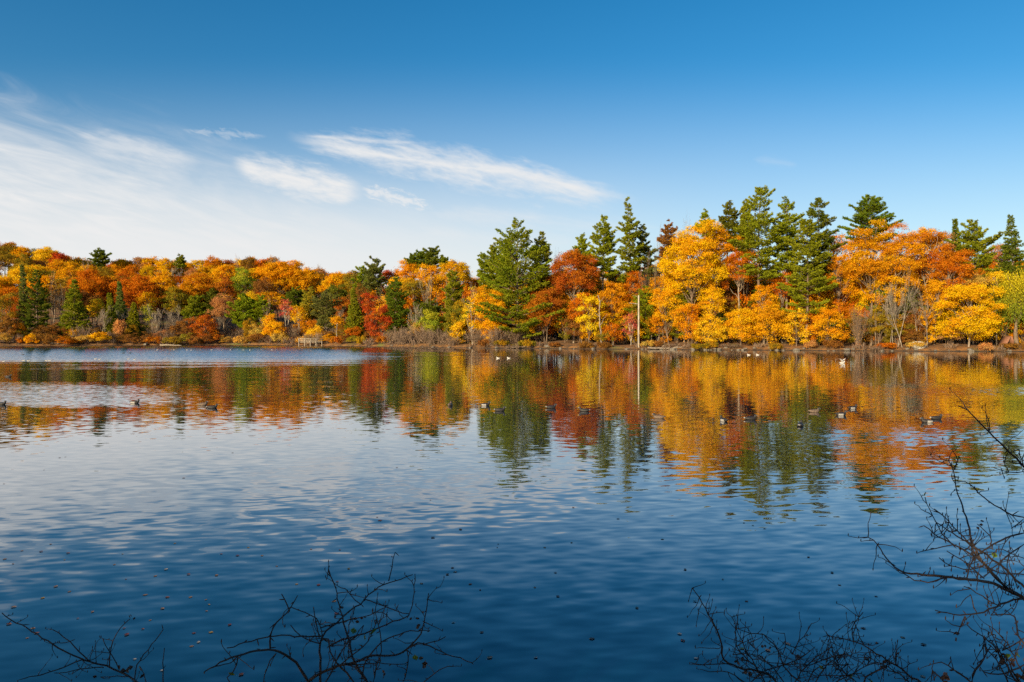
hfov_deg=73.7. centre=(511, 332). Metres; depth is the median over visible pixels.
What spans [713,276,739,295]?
broadleaf tree
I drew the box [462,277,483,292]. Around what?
broadleaf tree
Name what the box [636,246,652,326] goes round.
bare tree
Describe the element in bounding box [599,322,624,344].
broadleaf tree
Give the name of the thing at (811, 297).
broadleaf tree
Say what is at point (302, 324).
bush
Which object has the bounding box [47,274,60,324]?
bare tree
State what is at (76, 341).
bush
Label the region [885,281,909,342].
bare tree
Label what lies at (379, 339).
bush
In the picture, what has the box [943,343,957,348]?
bare bush
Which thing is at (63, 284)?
broadleaf tree
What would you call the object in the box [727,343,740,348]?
bare bush
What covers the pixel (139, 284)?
broadleaf tree
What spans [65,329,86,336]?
bush
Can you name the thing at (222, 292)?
broadleaf tree
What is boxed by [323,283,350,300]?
broadleaf tree
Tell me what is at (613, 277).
broadleaf tree
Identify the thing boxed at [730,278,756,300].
broadleaf tree
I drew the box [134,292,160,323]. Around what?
broadleaf tree
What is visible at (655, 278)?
bare tree
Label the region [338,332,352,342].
bush
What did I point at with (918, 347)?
boulder
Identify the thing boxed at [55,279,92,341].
spruce tree
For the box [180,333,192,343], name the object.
bush
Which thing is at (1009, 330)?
pine tree
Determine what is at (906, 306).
broadleaf tree
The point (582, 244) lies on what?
pine tree
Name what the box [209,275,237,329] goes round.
broadleaf tree
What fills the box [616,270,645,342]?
broadleaf tree
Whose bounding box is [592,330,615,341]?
bush
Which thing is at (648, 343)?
bush
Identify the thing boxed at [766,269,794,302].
broadleaf tree
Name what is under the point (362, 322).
broadleaf tree
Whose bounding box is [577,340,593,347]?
bush
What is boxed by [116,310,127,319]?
bare tree
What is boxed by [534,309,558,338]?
bush
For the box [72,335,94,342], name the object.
bush
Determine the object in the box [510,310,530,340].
bush
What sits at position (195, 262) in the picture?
broadleaf tree
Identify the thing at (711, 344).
bush
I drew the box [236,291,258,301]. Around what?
broadleaf tree
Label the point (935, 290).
broadleaf tree
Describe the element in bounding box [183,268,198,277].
broadleaf tree
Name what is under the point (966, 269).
broadleaf tree
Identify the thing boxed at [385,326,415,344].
bare bush
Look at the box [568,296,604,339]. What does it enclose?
broadleaf tree
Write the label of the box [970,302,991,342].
bush
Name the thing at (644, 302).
tree
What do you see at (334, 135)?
sky
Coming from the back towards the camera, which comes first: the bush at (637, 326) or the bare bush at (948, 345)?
the bush at (637, 326)
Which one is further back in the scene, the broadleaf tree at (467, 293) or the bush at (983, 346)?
the broadleaf tree at (467, 293)
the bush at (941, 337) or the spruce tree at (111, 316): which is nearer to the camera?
the bush at (941, 337)
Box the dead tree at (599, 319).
[590,296,605,342]
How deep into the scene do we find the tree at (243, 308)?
182.74 m
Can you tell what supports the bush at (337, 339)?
on the ground
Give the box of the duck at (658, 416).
[653,413,665,418]
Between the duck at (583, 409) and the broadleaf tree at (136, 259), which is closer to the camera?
the duck at (583, 409)
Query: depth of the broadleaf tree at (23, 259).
256.84 m
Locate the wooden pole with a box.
[631,295,639,346]
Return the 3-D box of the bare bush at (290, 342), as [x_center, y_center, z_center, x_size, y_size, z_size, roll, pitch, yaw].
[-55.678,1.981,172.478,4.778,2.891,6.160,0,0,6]
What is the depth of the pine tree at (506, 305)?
154.32 m
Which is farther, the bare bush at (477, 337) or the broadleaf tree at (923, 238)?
the bare bush at (477, 337)
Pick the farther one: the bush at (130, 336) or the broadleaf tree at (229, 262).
the broadleaf tree at (229, 262)
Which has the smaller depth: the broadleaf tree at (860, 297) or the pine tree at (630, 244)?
the broadleaf tree at (860, 297)
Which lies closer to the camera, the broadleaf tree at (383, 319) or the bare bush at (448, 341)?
the bare bush at (448, 341)
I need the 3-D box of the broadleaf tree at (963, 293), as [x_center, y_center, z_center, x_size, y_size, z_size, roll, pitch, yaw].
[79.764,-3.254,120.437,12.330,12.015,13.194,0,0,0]
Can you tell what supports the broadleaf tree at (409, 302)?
on the ground
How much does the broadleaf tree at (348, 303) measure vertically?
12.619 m
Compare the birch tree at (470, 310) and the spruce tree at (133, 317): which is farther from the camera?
the spruce tree at (133, 317)
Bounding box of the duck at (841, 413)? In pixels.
[835,410,847,415]
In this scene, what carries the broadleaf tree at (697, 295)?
on the ground
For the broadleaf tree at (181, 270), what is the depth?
298.67 m
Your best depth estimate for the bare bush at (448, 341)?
147.78 m
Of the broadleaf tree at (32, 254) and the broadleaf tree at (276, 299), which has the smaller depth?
the broadleaf tree at (276, 299)
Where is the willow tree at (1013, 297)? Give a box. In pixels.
[986,266,1023,346]
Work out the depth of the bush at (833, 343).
121.94 m
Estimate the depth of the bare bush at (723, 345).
128.28 m
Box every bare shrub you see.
[2,613,164,681]
[204,552,481,681]
[687,581,935,681]
[848,388,1023,681]
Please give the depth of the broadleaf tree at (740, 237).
138.16 m
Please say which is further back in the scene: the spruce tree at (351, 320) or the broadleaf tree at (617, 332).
the spruce tree at (351, 320)
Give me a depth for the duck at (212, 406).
28.96 m
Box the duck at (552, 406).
[545,403,556,407]
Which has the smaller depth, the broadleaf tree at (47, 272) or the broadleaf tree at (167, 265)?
the broadleaf tree at (47, 272)
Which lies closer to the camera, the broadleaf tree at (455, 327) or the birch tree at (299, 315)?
the broadleaf tree at (455, 327)
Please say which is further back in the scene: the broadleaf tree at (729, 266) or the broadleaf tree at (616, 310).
the broadleaf tree at (616, 310)
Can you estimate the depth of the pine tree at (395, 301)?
160.14 m
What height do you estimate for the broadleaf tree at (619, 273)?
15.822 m
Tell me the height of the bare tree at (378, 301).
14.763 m
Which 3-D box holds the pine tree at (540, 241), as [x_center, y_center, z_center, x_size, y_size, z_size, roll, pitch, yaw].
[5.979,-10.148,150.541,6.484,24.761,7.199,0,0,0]
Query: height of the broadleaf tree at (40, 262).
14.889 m
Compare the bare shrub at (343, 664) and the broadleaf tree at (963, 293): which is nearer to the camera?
the bare shrub at (343, 664)
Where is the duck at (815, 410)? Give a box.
[808,407,820,411]
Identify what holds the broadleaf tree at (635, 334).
on the ground
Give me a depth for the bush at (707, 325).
132.45 m
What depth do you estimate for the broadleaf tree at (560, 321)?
147.25 m
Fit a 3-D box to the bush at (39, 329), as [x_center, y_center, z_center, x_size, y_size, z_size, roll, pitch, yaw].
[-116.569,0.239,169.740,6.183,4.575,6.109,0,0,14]
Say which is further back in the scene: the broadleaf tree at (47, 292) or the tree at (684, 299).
the broadleaf tree at (47, 292)
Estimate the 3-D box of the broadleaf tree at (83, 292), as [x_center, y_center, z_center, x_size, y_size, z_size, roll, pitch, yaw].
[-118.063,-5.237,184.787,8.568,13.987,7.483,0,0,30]
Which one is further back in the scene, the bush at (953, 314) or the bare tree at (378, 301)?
the bare tree at (378, 301)
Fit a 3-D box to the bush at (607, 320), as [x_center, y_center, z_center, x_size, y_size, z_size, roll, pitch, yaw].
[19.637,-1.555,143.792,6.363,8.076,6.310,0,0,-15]
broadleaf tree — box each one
[0,241,16,274]
[0,242,24,261]
[0,254,19,270]
[0,277,17,313]
[0,280,8,293]
[0,285,29,314]
[0,291,19,333]
[1,277,29,291]
[5,262,28,275]
[5,293,24,322]
[8,264,40,316]
[11,245,32,257]
[11,253,35,269]
[17,259,56,266]
[24,278,50,306]
[27,264,51,308]
[28,248,39,261]
[28,268,63,314]
[30,246,58,265]
[31,273,59,327]
[34,290,58,322]
[44,286,69,327]
[45,259,66,276]
[47,251,70,263]
[54,261,84,320]
[54,276,79,298]
[61,287,90,315]
[67,267,116,327]
[69,257,92,268]
[75,264,100,272]
[77,293,114,324]
[86,297,106,329]
[97,266,116,278]
[107,274,161,319]
[109,258,135,272]
[110,264,124,275]
[112,272,129,291]
[113,291,144,316]
[118,264,141,278]
[132,257,153,272]
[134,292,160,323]
[137,265,155,280]
[137,269,179,329]
[140,255,160,271]
[153,290,170,329]
[155,256,177,274]
[160,260,179,276]
[160,285,189,324]
[168,275,184,287]
[172,277,205,324]
[173,259,194,279]
[182,272,203,281]
[183,259,205,270]
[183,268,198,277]
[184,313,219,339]
[186,272,219,301]
[193,266,212,277]
[199,272,219,282]
[203,255,225,271]
[206,292,235,337]
[207,265,224,275]
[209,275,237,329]
[211,263,238,318]
[213,279,234,327]
[221,259,236,265]
[229,292,252,330]
[230,266,258,293]
[234,257,256,273]
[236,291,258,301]
[237,266,259,279]
[239,256,257,270]
[249,259,304,320]
[251,277,277,296]
[253,257,272,270]
[260,290,288,319]
[260,313,279,327]
[263,256,278,263]
[271,283,288,321]
[285,305,304,327]
[288,266,325,292]
[305,319,321,328]
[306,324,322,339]
[313,268,326,293]
[317,271,349,313]
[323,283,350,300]
[330,296,349,322]
[337,293,363,318]
[341,269,359,287]
[349,282,370,310]
[357,289,382,333]
[357,290,380,334]
[360,315,380,328]
[361,304,393,342]
[368,294,396,332]
[376,269,397,284]
[378,285,386,303]
[387,276,413,290]
[391,259,421,280]
[393,288,427,338]
[396,310,422,333]
[400,278,431,338]
[409,321,426,340]
[412,263,445,295]
[414,309,443,340]
[421,285,439,303]
[424,280,446,302]
[432,283,463,316]
[436,305,451,330]
[437,259,472,287]
[440,276,473,293]
[447,320,465,343]
[452,280,475,307]
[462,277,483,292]
[468,284,506,312]
[487,287,526,306]
[521,287,567,342]
[543,282,555,336]
[546,247,599,342]
[548,294,579,340]
[555,281,575,333]
[564,292,600,341]
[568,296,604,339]
[571,293,605,341]
[575,278,596,298]
[584,270,607,293]
[592,277,617,301]
[594,280,629,326]
[595,294,618,330]
[597,269,622,291]
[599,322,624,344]
[608,292,635,343]
[609,271,637,313]
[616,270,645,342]
[624,316,646,344]
[639,276,667,340]
[642,264,664,281]
[644,294,675,342]
[650,286,685,344]
[655,217,729,343]
[670,302,701,342]
[691,312,728,342]
[693,282,714,326]
[696,286,726,335]
[704,228,736,341]
[709,281,736,327]
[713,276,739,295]
[716,249,764,341]
[722,307,767,344]
[729,292,751,340]
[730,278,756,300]
[733,235,761,340]
[744,302,794,345]
[750,263,774,300]
[750,285,781,343]
[753,265,785,292]
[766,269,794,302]
[766,272,793,342]
[771,293,791,337]
[780,307,812,345]
[782,287,823,342]
[806,307,852,346]
[812,290,837,343]
[822,231,851,339]
[823,244,861,343]
[825,289,866,335]
[830,268,849,289]
[839,219,904,345]
[841,275,870,336]
[862,271,906,342]
[872,221,930,343]
[903,226,942,339]
[906,280,931,310]
[907,230,959,342]
[908,265,929,298]
[917,278,949,344]
[918,261,955,335]
[918,285,964,342]
[923,248,987,342]
[929,281,1008,346]
[932,230,956,339]
[961,271,994,344]
[984,258,998,270]
[985,271,1008,344]
[986,243,1016,266]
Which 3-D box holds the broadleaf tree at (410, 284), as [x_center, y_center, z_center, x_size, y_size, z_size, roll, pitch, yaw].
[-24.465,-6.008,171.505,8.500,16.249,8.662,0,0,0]
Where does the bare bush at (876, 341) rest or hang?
on the ground
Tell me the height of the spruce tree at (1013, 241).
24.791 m
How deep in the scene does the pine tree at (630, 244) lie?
145.75 m
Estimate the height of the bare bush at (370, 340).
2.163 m
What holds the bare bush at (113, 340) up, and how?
on the ground
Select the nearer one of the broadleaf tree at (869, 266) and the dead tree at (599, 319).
the broadleaf tree at (869, 266)
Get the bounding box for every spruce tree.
[14,264,32,332]
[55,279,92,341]
[103,293,116,336]
[114,281,128,336]
[125,302,142,336]
[343,288,365,341]
[951,218,963,258]
[994,214,1023,332]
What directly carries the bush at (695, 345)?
on the ground
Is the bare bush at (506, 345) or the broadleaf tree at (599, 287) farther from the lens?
the broadleaf tree at (599, 287)
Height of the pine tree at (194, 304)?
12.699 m
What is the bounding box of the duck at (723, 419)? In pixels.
[720,415,727,421]
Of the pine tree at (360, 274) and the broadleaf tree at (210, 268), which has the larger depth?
the broadleaf tree at (210, 268)
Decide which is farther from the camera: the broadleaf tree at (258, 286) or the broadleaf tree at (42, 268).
the broadleaf tree at (42, 268)
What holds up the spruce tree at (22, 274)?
on the ground
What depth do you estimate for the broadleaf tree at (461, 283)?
183.43 m
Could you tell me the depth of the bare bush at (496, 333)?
143.01 m
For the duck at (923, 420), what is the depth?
24.28 m
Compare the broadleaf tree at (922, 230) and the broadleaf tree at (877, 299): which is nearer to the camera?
the broadleaf tree at (877, 299)
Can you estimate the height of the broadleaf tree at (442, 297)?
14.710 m
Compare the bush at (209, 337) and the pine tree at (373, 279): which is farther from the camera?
the pine tree at (373, 279)
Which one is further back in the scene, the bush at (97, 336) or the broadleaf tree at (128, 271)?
the broadleaf tree at (128, 271)
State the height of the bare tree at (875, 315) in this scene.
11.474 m
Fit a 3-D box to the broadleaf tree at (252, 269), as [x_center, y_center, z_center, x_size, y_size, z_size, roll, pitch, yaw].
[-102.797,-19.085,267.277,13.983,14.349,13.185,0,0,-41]
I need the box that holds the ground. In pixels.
[0,287,1023,351]
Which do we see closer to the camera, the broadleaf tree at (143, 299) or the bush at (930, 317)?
the bush at (930, 317)
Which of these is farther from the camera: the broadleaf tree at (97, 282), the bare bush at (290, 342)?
the broadleaf tree at (97, 282)
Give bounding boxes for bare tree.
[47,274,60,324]
[57,283,67,321]
[91,306,112,340]
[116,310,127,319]
[147,306,159,329]
[153,307,164,327]
[157,267,181,285]
[167,306,180,334]
[367,282,385,332]
[407,304,423,340]
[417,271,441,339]
[461,283,476,339]
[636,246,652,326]
[651,243,664,339]
[863,287,889,343]
[885,271,919,346]
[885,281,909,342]
[909,290,947,346]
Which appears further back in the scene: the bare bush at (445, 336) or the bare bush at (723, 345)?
the bare bush at (445, 336)
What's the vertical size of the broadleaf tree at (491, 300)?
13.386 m
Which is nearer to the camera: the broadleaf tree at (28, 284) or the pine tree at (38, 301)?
the pine tree at (38, 301)
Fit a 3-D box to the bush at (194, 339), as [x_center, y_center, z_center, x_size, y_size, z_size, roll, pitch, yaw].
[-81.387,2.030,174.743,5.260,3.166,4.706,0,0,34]
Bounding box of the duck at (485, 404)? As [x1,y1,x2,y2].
[480,401,489,405]
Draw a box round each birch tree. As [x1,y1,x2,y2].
[140,303,156,337]
[278,299,294,330]
[287,305,307,335]
[330,315,345,342]
[460,286,481,342]
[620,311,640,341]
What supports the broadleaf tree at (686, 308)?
on the ground
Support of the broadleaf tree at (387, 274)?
on the ground
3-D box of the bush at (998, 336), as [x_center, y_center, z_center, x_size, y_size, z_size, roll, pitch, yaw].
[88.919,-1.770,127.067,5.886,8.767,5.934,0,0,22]
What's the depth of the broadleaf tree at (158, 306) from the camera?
193.32 m
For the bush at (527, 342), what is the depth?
140.31 m
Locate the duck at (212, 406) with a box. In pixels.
[206,403,218,407]
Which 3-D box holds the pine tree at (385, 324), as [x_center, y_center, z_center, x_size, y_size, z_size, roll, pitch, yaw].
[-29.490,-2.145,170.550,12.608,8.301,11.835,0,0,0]
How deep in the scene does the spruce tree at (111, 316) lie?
176.37 m
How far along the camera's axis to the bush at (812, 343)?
123.05 m
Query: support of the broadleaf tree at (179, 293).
on the ground
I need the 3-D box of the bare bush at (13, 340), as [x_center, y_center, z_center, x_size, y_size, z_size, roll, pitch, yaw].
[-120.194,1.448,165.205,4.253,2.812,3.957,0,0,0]
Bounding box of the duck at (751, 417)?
[744,414,757,419]
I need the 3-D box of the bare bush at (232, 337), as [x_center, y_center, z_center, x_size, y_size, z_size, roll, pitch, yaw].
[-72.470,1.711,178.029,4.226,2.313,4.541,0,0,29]
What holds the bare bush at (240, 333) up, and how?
on the ground
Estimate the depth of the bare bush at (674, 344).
131.50 m
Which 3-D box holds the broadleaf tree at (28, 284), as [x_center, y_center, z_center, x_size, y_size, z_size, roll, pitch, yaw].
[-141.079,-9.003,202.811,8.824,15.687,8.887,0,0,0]
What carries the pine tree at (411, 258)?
on the ground
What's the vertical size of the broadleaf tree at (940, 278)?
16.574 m
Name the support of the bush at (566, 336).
on the ground
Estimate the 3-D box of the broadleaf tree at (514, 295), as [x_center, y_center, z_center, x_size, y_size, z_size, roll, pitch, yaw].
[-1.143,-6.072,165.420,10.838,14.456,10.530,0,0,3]
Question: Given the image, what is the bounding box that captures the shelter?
[997,336,1013,345]
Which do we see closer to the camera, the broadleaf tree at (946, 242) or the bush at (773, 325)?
the bush at (773, 325)
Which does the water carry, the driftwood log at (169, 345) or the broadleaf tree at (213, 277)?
the driftwood log at (169, 345)
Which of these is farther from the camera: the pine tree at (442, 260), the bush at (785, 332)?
the pine tree at (442, 260)
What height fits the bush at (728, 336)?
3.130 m
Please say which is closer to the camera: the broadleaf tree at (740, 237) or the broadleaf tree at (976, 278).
the broadleaf tree at (976, 278)
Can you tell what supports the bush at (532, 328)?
on the ground
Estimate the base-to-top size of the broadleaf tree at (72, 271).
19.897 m
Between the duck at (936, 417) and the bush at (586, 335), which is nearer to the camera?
the duck at (936, 417)
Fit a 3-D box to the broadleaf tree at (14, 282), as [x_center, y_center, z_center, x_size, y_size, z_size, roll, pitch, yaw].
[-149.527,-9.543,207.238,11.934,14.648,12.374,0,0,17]
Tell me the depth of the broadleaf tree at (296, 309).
195.68 m
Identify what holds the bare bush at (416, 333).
on the ground
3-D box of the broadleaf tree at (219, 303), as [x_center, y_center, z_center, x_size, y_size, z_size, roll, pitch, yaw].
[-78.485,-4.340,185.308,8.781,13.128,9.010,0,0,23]
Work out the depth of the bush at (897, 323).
123.94 m
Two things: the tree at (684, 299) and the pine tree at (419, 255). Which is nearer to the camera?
the tree at (684, 299)
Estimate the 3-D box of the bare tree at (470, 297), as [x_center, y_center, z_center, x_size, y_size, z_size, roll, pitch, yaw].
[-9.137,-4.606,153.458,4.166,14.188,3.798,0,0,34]
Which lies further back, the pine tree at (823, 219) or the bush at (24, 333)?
the bush at (24, 333)
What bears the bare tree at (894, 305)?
on the ground
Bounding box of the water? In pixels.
[0,345,1023,681]
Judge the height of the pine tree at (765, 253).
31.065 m
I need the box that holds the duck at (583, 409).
[578,406,589,411]
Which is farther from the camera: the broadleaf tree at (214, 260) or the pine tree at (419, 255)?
the broadleaf tree at (214, 260)
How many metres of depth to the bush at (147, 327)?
179.91 m
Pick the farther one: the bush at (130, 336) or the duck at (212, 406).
the bush at (130, 336)
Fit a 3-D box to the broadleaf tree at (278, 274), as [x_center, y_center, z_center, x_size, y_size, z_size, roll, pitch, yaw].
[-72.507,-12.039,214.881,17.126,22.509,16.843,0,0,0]
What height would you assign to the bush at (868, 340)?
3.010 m
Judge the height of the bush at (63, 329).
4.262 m
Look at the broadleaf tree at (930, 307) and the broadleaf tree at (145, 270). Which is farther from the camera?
the broadleaf tree at (145, 270)
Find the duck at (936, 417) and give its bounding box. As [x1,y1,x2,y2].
[930,414,941,418]
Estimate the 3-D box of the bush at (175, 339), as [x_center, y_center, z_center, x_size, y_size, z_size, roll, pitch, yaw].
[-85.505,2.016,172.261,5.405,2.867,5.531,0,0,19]
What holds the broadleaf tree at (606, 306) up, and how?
on the ground
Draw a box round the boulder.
[910,341,926,348]
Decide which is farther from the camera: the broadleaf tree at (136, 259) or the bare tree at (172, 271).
the broadleaf tree at (136, 259)
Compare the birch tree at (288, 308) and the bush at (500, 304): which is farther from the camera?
the birch tree at (288, 308)
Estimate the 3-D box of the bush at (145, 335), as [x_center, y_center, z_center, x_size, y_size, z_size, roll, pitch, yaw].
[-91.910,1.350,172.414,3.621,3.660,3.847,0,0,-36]
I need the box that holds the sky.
[0,0,1023,289]
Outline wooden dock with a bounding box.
[298,338,319,345]
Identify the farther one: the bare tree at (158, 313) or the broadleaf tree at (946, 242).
the bare tree at (158, 313)
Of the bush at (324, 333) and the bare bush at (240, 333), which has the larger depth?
the bare bush at (240, 333)
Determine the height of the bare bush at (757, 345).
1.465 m
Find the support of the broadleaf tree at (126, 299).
on the ground
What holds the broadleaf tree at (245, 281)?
on the ground
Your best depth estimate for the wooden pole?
134.47 m
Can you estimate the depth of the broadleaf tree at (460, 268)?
177.39 m
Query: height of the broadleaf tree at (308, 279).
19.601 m
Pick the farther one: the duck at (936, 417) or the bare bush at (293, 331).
the bare bush at (293, 331)
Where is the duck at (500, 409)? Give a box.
[494,406,505,410]
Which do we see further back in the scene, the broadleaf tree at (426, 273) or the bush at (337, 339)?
the broadleaf tree at (426, 273)
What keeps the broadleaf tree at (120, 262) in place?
on the ground
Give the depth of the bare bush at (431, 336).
151.23 m
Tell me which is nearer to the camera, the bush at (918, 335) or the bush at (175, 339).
the bush at (918, 335)
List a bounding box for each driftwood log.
[160,344,180,345]
[648,345,666,348]
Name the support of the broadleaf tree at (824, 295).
on the ground
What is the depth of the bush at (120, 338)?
171.39 m
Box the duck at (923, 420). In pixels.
[920,417,933,422]
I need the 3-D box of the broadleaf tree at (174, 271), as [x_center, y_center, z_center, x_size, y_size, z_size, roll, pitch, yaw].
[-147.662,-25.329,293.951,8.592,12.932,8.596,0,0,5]
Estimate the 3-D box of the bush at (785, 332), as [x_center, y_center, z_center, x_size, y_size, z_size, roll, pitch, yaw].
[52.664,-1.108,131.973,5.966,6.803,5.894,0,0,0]
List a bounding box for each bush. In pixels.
[0,314,20,339]
[0,333,12,342]
[8,321,28,334]
[10,329,29,337]
[10,333,22,343]
[15,337,31,342]
[21,332,39,343]
[29,333,52,341]
[31,325,56,336]
[41,322,62,335]
[42,334,63,344]
[49,326,71,336]
[54,336,74,345]
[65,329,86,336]
[65,337,85,344]
[69,324,97,341]
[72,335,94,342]
[86,327,102,334]
[88,330,111,343]
[103,335,120,342]
[111,318,128,335]
[113,333,128,341]
[121,332,139,344]
[122,323,140,338]
[130,337,144,343]
[140,331,154,344]
[141,324,152,336]
[143,336,164,343]
[146,326,164,341]
[153,329,168,336]
[159,327,180,337]
[161,336,181,344]
[167,318,193,338]
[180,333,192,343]
[186,335,204,343]
[190,324,202,335]
[200,332,214,343]
[204,333,224,341]
[219,328,237,339]
[219,335,232,343]
[225,335,237,343]
[231,336,246,342]
[232,328,247,339]
[242,317,257,336]
[246,333,267,343]
[248,323,263,341]
[261,321,289,342]
[262,335,274,343]
[270,332,289,343]
[280,336,299,345]
[283,325,302,341]
[290,317,314,335]
[295,335,307,342]
[300,333,316,344]
[312,334,326,344]
[318,334,334,343]
[319,330,337,341]
[328,336,342,344]
[332,321,345,335]
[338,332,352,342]
[344,327,361,342]
[346,335,356,344]
[356,335,367,343]
[362,337,375,345]
[363,329,379,338]
[375,335,390,343]
[380,329,398,344]
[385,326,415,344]
[402,325,433,344]
[417,327,443,344]
[436,329,458,344]
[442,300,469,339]
[444,324,460,338]
[445,337,462,346]
[455,303,474,342]
[463,327,489,345]
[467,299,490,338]
[478,302,509,340]
[478,319,499,339]
[478,339,489,346]
[483,325,514,342]
[493,339,508,345]
[496,306,515,340]
[502,330,522,343]
[505,343,518,347]
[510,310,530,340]
[512,338,536,345]
[526,305,546,341]
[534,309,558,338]
[537,334,555,341]
[549,342,560,346]
[554,301,578,342]
[562,309,594,342]
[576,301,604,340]
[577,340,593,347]
[579,324,592,340]
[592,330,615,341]
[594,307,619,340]
[595,341,611,347]
[608,311,635,343]
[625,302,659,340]
[626,309,646,343]
[640,340,654,346]
[649,309,674,342]
[652,341,663,346]
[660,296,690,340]
[667,342,680,346]
[678,311,704,342]
[682,342,697,348]
[690,343,709,349]
[698,311,718,342]
[704,340,718,346]
[712,312,731,342]
[718,342,729,346]
[721,330,736,342]
[723,299,742,328]
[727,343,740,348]
[732,308,762,343]
[743,300,769,327]
[754,343,766,347]
[761,305,789,343]
[768,342,781,349]
[770,312,797,342]
[790,311,811,341]
[798,306,825,340]
[803,338,817,347]
[815,313,848,342]
[821,339,843,348]
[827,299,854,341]
[842,311,866,344]
[849,304,870,346]
[851,342,866,350]
[857,307,880,343]
[864,305,895,342]
[864,332,882,343]
[869,344,884,350]
[872,334,894,344]
[874,342,897,348]
[882,314,916,345]
[896,308,932,342]
[903,329,930,342]
[905,341,926,347]
[910,306,937,343]
[928,310,957,342]
[934,323,964,344]
[936,304,967,342]
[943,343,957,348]
[950,303,977,342]
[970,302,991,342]
[976,341,993,350]
[984,305,1005,341]
[990,309,1020,339]
[993,344,1008,350]
[997,343,1020,348]
[1008,320,1023,342]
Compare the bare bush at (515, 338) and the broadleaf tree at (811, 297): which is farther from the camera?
the bare bush at (515, 338)
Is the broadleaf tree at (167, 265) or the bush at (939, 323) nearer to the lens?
the bush at (939, 323)
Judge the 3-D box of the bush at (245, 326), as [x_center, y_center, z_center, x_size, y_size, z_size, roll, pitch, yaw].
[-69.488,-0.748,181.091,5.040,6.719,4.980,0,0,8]
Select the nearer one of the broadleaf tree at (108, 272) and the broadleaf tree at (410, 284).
the broadleaf tree at (410, 284)
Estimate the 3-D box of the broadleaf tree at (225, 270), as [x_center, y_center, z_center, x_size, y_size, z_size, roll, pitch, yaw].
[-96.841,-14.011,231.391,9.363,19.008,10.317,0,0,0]
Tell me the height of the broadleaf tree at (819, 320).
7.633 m
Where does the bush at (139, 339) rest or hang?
on the ground
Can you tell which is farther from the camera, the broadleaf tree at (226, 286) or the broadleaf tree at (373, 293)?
the broadleaf tree at (226, 286)
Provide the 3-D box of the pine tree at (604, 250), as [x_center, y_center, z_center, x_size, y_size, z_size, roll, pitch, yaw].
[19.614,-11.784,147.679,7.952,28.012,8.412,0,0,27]
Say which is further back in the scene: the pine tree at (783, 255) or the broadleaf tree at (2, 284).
the broadleaf tree at (2, 284)
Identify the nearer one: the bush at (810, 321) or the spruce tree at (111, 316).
the bush at (810, 321)
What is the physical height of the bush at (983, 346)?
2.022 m
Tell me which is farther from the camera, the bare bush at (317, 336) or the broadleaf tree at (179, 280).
the broadleaf tree at (179, 280)
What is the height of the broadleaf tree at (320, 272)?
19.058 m
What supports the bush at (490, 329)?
on the ground
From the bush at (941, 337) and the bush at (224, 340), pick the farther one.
the bush at (224, 340)
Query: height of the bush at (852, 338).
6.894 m
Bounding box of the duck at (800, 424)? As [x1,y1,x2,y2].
[797,420,803,426]
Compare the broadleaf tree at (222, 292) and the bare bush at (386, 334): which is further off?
the broadleaf tree at (222, 292)
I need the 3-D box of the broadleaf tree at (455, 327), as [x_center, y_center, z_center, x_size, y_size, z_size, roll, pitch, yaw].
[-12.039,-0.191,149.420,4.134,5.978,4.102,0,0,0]
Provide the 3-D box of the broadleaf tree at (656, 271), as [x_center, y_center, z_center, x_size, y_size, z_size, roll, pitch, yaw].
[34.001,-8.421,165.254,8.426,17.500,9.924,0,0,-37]
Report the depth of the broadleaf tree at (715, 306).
131.62 m
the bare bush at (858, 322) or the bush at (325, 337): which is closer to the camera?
the bare bush at (858, 322)
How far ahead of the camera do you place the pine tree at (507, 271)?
143.30 m
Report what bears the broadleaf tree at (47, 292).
on the ground
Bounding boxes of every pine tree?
[16,270,51,333]
[87,247,111,270]
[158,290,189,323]
[172,253,186,268]
[180,294,205,323]
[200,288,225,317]
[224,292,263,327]
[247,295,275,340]
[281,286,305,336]
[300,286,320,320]
[309,289,344,332]
[349,265,376,298]
[361,256,388,296]
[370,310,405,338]
[378,277,410,341]
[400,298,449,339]
[404,252,418,270]
[409,250,429,268]
[419,245,440,286]
[434,270,466,342]
[438,254,448,271]
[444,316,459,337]
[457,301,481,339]
[471,217,565,343]
[476,252,490,284]
[479,242,507,303]
[482,301,521,333]
[495,241,521,306]
[525,231,553,336]
[570,233,593,340]
[584,214,618,341]
[612,197,645,342]
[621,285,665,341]
[628,224,658,285]
[655,219,677,335]
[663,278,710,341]
[692,208,715,335]
[715,200,744,340]
[726,185,796,343]
[734,198,752,297]
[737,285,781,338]
[769,196,812,342]
[776,219,838,345]
[800,197,847,344]
[837,194,903,282]
[858,279,904,342]
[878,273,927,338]
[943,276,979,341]
[944,219,1005,342]
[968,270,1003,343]
[991,279,1013,343]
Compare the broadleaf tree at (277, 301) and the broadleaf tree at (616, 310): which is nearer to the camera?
the broadleaf tree at (616, 310)
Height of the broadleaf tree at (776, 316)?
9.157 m
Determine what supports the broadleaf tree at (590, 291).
on the ground
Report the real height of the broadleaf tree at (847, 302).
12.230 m
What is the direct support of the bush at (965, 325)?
on the ground
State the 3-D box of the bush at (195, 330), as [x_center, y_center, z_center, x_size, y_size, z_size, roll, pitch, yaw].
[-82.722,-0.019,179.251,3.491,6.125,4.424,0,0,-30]

